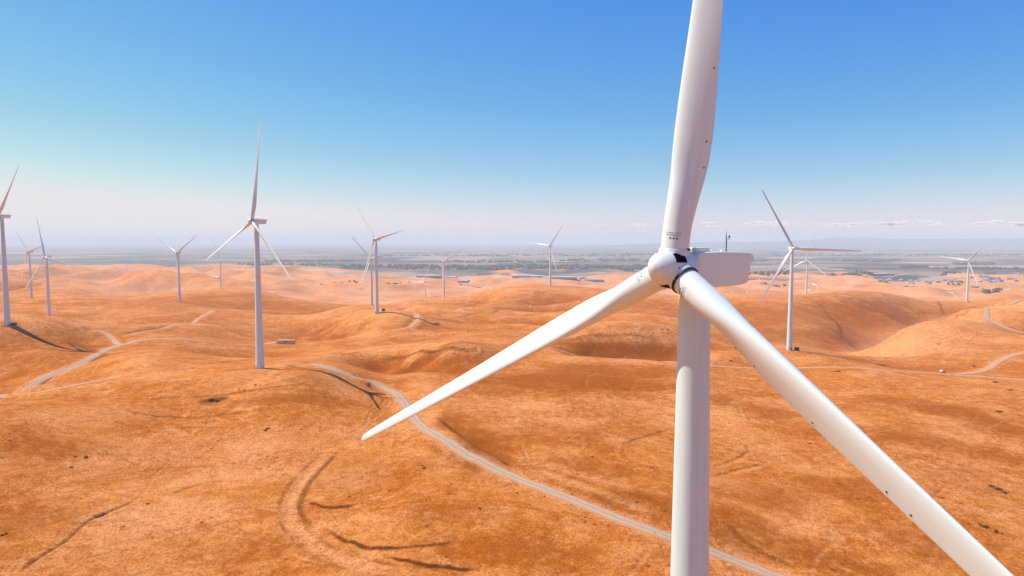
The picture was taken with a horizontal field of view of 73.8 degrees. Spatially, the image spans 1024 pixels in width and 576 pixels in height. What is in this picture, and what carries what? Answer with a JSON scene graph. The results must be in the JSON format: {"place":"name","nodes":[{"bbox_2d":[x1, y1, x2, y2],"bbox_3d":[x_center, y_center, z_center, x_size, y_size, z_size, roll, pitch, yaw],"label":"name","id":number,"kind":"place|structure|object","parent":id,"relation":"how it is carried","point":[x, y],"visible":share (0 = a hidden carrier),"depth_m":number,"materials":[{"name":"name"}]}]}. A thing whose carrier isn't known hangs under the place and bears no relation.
{"place":"outdoors","nodes":[
{"label":"outdoors","id":0,"kind":"place"},
{"bbox_2d":[12,376,120,395],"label":"dirt road","id":1,"kind":"structure","parent":0,"point":[69,386],"depth_m":268.21,"materials":[{"name":"beige soil"}]},
{"bbox_2d":[93,330,121,344],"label":"dirt road","id":2,"kind":"structure","parent":0,"point":[113,339],"depth_m":417.03,"materials":[{"name":"beige soil"}]},
{"bbox_2d":[0,338,276,397],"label":"gravel road","id":3,"kind":"structure","parent":0,"point":[42,379],"depth_m":350.65,"materials":[{"name":"beige gravel"}]},
{"bbox_2d":[128,310,214,334],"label":"dirt road","id":4,"kind":"structure","parent":0,"point":[195,321],"depth_m":565.74,"materials":[{"name":"beige soil"}]},
{"bbox_2d":[389,313,420,330],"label":"dirt road","id":5,"kind":"structure","parent":0,"point":[417,320],"depth_m":546.72,"materials":[{"name":"beige soil"}]},
{"bbox_2d":[0,244,1023,575],"bbox_3d":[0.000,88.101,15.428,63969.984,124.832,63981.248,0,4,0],"label":"ground","id":6,"kind":"structure","parent":0,"point":[174,472],"depth_m":243.63,"materials":[{"name":"orange soil"}]},
{"bbox_2d":[0,165,18,324],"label":"wind turbine","id":7,"kind":"object","parent":6,"relation":"on","point":[6,309],"visible":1,"depth_m":389.04,"materials":[{"name":"paint"}]},
{"bbox_2d":[16,231,41,298],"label":"wind turbine","id":8,"kind":"object","parent":6,"relation":"on","point":[30,275],"visible":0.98,"depth_m":881.69,"materials":[{"name":"paint"}]},
{"bbox_2d":[25,217,68,315],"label":"wind turbine","id":9,"kind":"object","parent":6,"relation":"on","point":[48,288],"visible":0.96,"depth_m":642.37,"materials":[{"name":"paint"}]},
{"bbox_2d":[157,235,196,301],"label":"wind turbine","id":10,"kind":"object","parent":6,"relation":"on","point":[178,252],"visible":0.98,"depth_m":821.69,"materials":[{"name":"paint"}]},
{"bbox_2d":[211,242,233,287],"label":"wind turbine","id":11,"kind":"object","parent":6,"relation":"on","point":[220,268],"visible":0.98,"depth_m":1273.79,"materials":[{"name":"paint"}]},
{"bbox_2d":[205,124,291,368],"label":"wind turbine","id":12,"kind":"object","parent":6,"relation":"on","point":[255,222],"visible":1,"depth_m":281.10,"materials":[{"name":"paint"}]},
{"bbox_2d":[277,340,294,343],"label":"storage container","id":13,"kind":"object","parent":6,"relation":"on","point":[285,341],"visible":1,"depth_m":473.84,"materials":[{"name":"beige metal"}]},
{"bbox_2d":[351,236,397,305],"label":"wind turbine","id":14,"kind":"object","parent":6,"relation":"on","point":[371,259],"visible":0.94,"depth_m":881.64,"materials":[{"name":"paint"}]},
{"bbox_2d":[356,204,405,313],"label":"wind turbine","id":15,"kind":"object","parent":6,"relation":"on","point":[376,278],"visible":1,"depth_m":566.25,"materials":[{"name":"paint"}]},
{"bbox_2d":[412,266,429,297],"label":"wind turbine","id":16,"kind":"object","parent":6,"relation":"on","point":[424,281],"visible":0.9,"depth_m":1356.30,"materials":[{"name":"paint"}]},
{"bbox_2d":[416,275,440,276],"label":"warehouse","id":17,"kind":"structure","parent":6,"relation":"on","point":[428,275],"depth_m":2374.88,"materials":[{"name":"white metal"}]},
{"bbox_2d":[424,249,462,297],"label":"wind turbine","id":18,"kind":"object","parent":6,"relation":"on","point":[443,283],"visible":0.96,"depth_m":1082.39,"materials":[{"name":"paint"}]},
{"bbox_2d":[458,279,469,282],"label":"warehouse","id":19,"kind":"structure","parent":6,"relation":"on","point":[463,281],"depth_m":2089.19,"materials":[{"name":"white metal"}]},
{"bbox_2d":[512,275,530,276],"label":"warehouse","id":20,"kind":"structure","parent":6,"relation":"on","point":[521,275],"depth_m":2327.97,"materials":[{"name":"white metal"}]},
{"bbox_2d":[528,223,563,285],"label":"wind turbine","id":21,"kind":"object","parent":6,"relation":"on","point":[550,245],"visible":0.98,"depth_m":985.42,"materials":[{"name":"paint"}]},
{"bbox_2d":[551,276,576,278],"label":"warehouse","id":22,"kind":"structure","parent":6,"relation":"on","point":[563,277],"depth_m":2106.48,"materials":[{"name":"white metal"}]},
{"bbox_2d":[583,279,603,280],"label":"warehouse","id":23,"kind":"structure","parent":6,"relation":"on","point":[593,279],"depth_m":2189.20,"materials":[{"name":"white metal"}]},
{"bbox_2d":[236,253,1023,275],"bbox_3d":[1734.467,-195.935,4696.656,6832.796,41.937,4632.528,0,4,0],"label":"woods","id":24,"kind":"object","parent":6,"relation":"on","point":[532,265],"visible":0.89,"depth_m":3464.99,"materials":[{"name":"green plant"}]},
{"bbox_2d":[362,0,1013,575],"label":"wind turbine","id":25,"kind":"object","parent":6,"relation":"on","point":[694,278],"visible":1,"depth_m":36.98,"materials":[{"name":"paint"}]},
{"bbox_2d":[784,234,825,292],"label":"wind turbine","id":26,"kind":"object","parent":6,"relation":"on","point":[807,260],"visible":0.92,"depth_m":1041.24,"materials":[{"name":"paint"}]},
{"bbox_2d":[758,190,861,349],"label":"wind turbine","id":27,"kind":"object","parent":6,"relation":"on","point":[792,248],"visible":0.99,"depth_m":412.87,"materials":[{"name":"paint"}]},
{"bbox_2d":[947,281,962,285],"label":"tree grove","id":28,"kind":"object","parent":6,"relation":"on","point":[952,283],"visible":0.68,"depth_m":1982.40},
{"bbox_2d":[939,241,987,301],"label":"wind turbine","id":29,"kind":"object","parent":6,"relation":"on","point":[967,285],"visible":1,"depth_m":1001.96,"materials":[{"name":"paint"}]},
{"bbox_2d":[981,289,998,293],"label":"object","id":30,"kind":"object","parent":6,"relation":"on","point":[988,291],"visible":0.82,"depth_m":1551.83,"materials":[{"name":"grey"}]},
{"bbox_2d":[0,0,1023,244],"label":"sky","id":31,"kind":"structure","parent":0,"point":[122,121],"materials":[{"name":"blue"}]},
{"bbox_2d":[310,364,787,575],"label":"gravel road","id":32,"kind":"structure","parent":0,"point":[422,426],"depth_m":176.90,"materials":[{"name":"beige gravel"}]},
{"bbox_2d":[373,237,1023,247],"bbox_3d":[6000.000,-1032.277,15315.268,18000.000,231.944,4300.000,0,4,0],"label":"hills","id":33,"kind":"structure","parent":0,"point":[844,242],"depth_m":14011.31,"materials":[{"name":"grey"}]},
{"bbox_2d":[547,347,1023,380],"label":"dirt road","id":34,"kind":"structure","parent":0,"point":[846,367],"depth_m":366.17,"materials":[{"name":"beige soil"}]},
{"bbox_2d":[949,351,1023,374],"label":"dirt road","id":35,"kind":"structure","parent":0,"point":[993,364],"depth_m":401.45,"materials":[{"name":"beige soil"}]},
{"bbox_2d":[983,300,1023,332],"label":"gravel road","id":36,"kind":"structure","parent":0,"point":[986,317],"depth_m":596.77,"materials":[{"name":"beige gravel"}]}
]}

